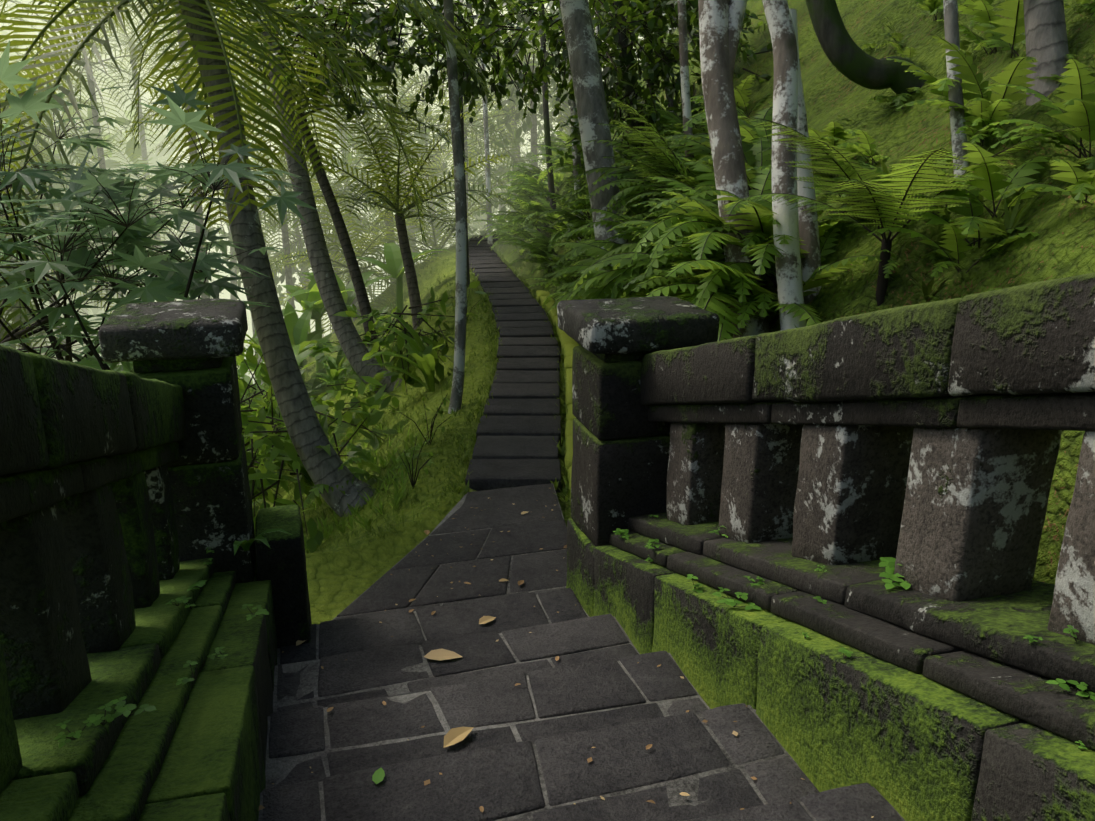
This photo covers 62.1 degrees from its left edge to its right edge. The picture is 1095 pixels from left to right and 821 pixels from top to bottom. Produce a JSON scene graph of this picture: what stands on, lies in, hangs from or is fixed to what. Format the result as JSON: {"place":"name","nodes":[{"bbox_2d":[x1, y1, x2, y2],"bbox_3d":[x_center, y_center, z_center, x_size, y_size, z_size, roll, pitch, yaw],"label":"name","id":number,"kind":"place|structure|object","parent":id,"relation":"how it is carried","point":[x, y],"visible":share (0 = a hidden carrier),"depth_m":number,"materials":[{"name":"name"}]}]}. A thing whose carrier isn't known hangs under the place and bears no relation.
{"place":"outdoors","nodes":[
{"label":"outdoors","id":0,"kind":"place"},
{"bbox_2d":[16,0,1094,624],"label":"grassy ground","id":1,"kind":"structure","parent":0,"point":[342,578],"depth_m":6.34,"materials":[{"name":"green plant"}]},
{"bbox_2d":[0,0,217,362],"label":"background trees","id":2,"kind":"object","parent":1,"relation":"on","point":[152,157],"visible":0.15,"depth_m":46.86,"materials":[{"name":"green plant"}]},
{"bbox_2d":[0,298,311,820],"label":"balustrade","id":3,"kind":"object","parent":1,"relation":"on","point":[125,499],"visible":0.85,"depth_m":2.60,"materials":[{"name":"stone"}]},
{"bbox_2d":[0,40,318,371],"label":"lobed shrub leaves","id":4,"kind":"object","parent":1,"relation":"on","point":[81,265],"visible":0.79,"depth_m":6.21,"materials":[{"name":"green plant"}]},
{"bbox_2d":[178,0,375,516],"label":"palm trunk","id":5,"kind":"object","parent":1,"relation":"on","point":[307,435],"visible":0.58,"depth_m":8.27,"materials":[{"name":"grey plant"}]},
{"bbox_2d":[0,0,639,386],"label":"palm fronds","id":6,"kind":"object","parent":1,"relation":"on","point":[394,199],"visible":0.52,"depth_m":14.37,"materials":[{"name":"green plant"}]},
{"bbox_2d":[259,0,402,392],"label":"palm trunk","id":7,"kind":"object","parent":1,"relation":"on","point":[349,340],"visible":0.56,"depth_m":13.48,"materials":[{"name":"grey plant"}]},
{"bbox_2d":[190,211,486,552],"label":"undergrowth plants","id":8,"kind":"object","parent":1,"relation":"on","point":[270,450],"visible":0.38,"depth_m":11.34,"materials":[{"name":"green plant"}]},
{"bbox_2d":[296,113,384,367],"bbox_3d":[-3.430,-2.662,15.409,0.321,4.609,2.175,-16,23,-42],"label":"palm trunk","id":9,"kind":"object","parent":1,"relation":"on","point":[348,251],"visible":0.54,"depth_m":15.33,"materials":[{"name":"grey plant"}]},
{"bbox_2d":[395,214,422,329],"bbox_3d":[-2.545,-2.427,16.881,0.342,2.371,1.057,-13,21,-36],"label":"palm trunk","id":10,"kind":"object","parent":1,"relation":"on","point":[411,278],"visible":0.81,"depth_m":16.84,"materials":[{"name":"brown plant"}]},
{"bbox_2d":[443,0,466,413],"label":"tree trunk","id":11,"kind":"object","parent":1,"relation":"on","point":[455,403],"visible":0.88,"depth_m":9.52,"materials":[{"name":"grey plant"}]},
{"bbox_2d":[457,0,469,287],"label":"tree trunk","id":12,"kind":"object","parent":1,"relation":"on","point":[467,248],"visible":0.23,"depth_m":16.94,"materials":[{"name":"grey plant"}]},
{"bbox_2d":[480,1,492,243],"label":"tree trunk","id":13,"kind":"object","parent":1,"relation":"on","point":[487,151],"visible":0.44,"depth_m":22.86,"materials":[{"name":"grey plant"}]},
{"bbox_2d":[209,0,772,333],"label":"tree foliage","id":14,"kind":"object","parent":1,"relation":"on","point":[382,22],"visible":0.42,"depth_m":12.74,"materials":[{"name":"green plant"}]},
{"bbox_2d":[465,231,578,504],"bbox_3d":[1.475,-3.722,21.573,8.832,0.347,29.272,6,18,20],"label":"stone steps","id":15,"kind":"structure","parent":1,"relation":"on","point":[517,432],"depth_m":9.75,"materials":[{"name":"stone"}]},
{"bbox_2d":[539,4,555,227],"bbox_3d":[-0.015,-6.096,17.699,0.174,5.254,1.744,-4,17,-11],"label":"tree trunk","id":16,"kind":"object","parent":1,"relation":"on","point":[547,137],"visible":0.38,"depth_m":17.67,"materials":[{"name":"grey plant"}]},
{"bbox_2d":[569,69,583,241],"bbox_3d":[0.471,-5.111,15.326,0.190,4.875,1.637,-2,17,-8],"label":"tree trunk","id":17,"kind":"object","parent":1,"relation":"on","point":[578,156],"visible":0.1,"depth_m":15.28,"materials":[{"name":"grey plant"}]},
{"bbox_2d":[258,483,904,820],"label":"stone path","id":18,"kind":"structure","parent":1,"relation":"on","point":[524,750],"depth_m":3.39,"materials":[{"name":"stone"}]},
{"bbox_2d":[54,498,1094,817],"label":"leaf litter and weeds","id":19,"kind":"object","parent":18,"relation":"on","point":[452,736],"visible":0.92,"depth_m":2.92,"materials":[{"name":"plant"}]},
{"bbox_2d":[559,0,627,265],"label":"tree trunk","id":20,"kind":"object","parent":1,"relation":"on","point":[590,99],"visible":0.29,"depth_m":9.38,"materials":[{"name":"grey plant"}]},
{"bbox_2d":[595,1,601,70],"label":"tree trunk","id":21,"kind":"object","parent":1,"relation":"on","point":[597,32],"visible":0.02,"depth_m":16.12,"materials":[{"name":"grey plant"}]},
{"bbox_2d":[613,0,649,160],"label":"tree trunk","id":22,"kind":"object","parent":1,"relation":"on","point":[629,57],"visible":0.19,"depth_m":13.32,"materials":[{"name":"grey plant"}]},
{"bbox_2d":[645,32,654,126],"bbox_3d":[1.608,-5.111,13.824,0.211,3.118,1.103,-2,17,-7],"label":"tree trunk","id":23,"kind":"object","parent":1,"relation":"on","point":[650,52],"visible":0.04,"depth_m":13.79,"materials":[{"name":"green plant"}]},
{"bbox_2d":[654,4,676,114],"bbox_3d":[1.793,-5.210,13.674,0.178,2.478,0.964,-10,20,-30],"label":"tree trunk","id":24,"kind":"object","parent":1,"relation":"on","point":[670,100],"visible":0.1,"depth_m":13.65,"materials":[{"name":"grey plant"}]},
{"bbox_2d":[677,0,693,157],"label":"tree trunk","id":25,"kind":"object","parent":1,"relation":"on","point":[684,65],"visible":0.52,"depth_m":8.52,"materials":[{"name":"grey plant"}]},
{"bbox_2d":[283,0,1094,554],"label":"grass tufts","id":26,"kind":"object","parent":1,"relation":"on","point":[1011,218],"visible":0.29,"depth_m":7.94,"materials":[{"name":"green plant"}]},
{"bbox_2d":[698,0,770,337],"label":"tree trunk","id":27,"kind":"object","parent":1,"relation":"on","point":[724,130],"visible":0.42,"depth_m":5.34,"materials":[{"name":"grey plant"}]},
{"bbox_2d":[729,0,746,76],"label":"tree trunk","id":28,"kind":"object","parent":1,"relation":"on","point":[737,8],"visible":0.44,"depth_m":5.38,"materials":[{"name":"grey plant"}]},
{"bbox_2d":[471,0,1094,340],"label":"fern plants","id":29,"kind":"object","parent":1,"relation":"on","point":[677,250],"visible":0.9,"depth_m":5.22,"materials":[{"name":"green plant"}]},
{"bbox_2d":[762,0,806,330],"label":"tree trunk","id":30,"kind":"object","parent":1,"relation":"on","point":[785,113],"visible":0.73,"depth_m":4.97,"materials":[{"name":"grey plant"}]},
{"bbox_2d":[789,9,821,303],"bbox_3d":[1.503,-1.321,5.327,0.145,1.969,0.728,-5,18,-15],"label":"tree trunk","id":31,"kind":"object","parent":1,"relation":"on","point":[809,235],"visible":0.29,"depth_m":5.29,"materials":[{"name":"grey plant"}]},
{"bbox_2d":[557,272,1094,820],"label":"balustrade","id":32,"kind":"object","parent":1,"relation":"on","point":[921,442],"visible":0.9,"depth_m":2.69,"materials":[{"name":"stone"}]},
{"bbox_2d":[806,0,926,96],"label":"tree trunk","id":33,"kind":"object","parent":1,"relation":"on","point":[849,58],"visible":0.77,"depth_m":6.52,"materials":[{"name":"brown plant"}]},
{"bbox_2d":[943,0,968,175],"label":"tree trunk","id":34,"kind":"object","parent":1,"relation":"on","point":[951,28],"visible":0.54,"depth_m":4.79,"materials":[{"name":"grey plant"}]},
{"bbox_2d":[1023,0,1069,105],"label":"tree trunk","id":35,"kind":"object","parent":1,"relation":"on","point":[1046,36],"visible":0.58,"depth_m":4.64,"materials":[{"name":"grey plant"}]}
]}

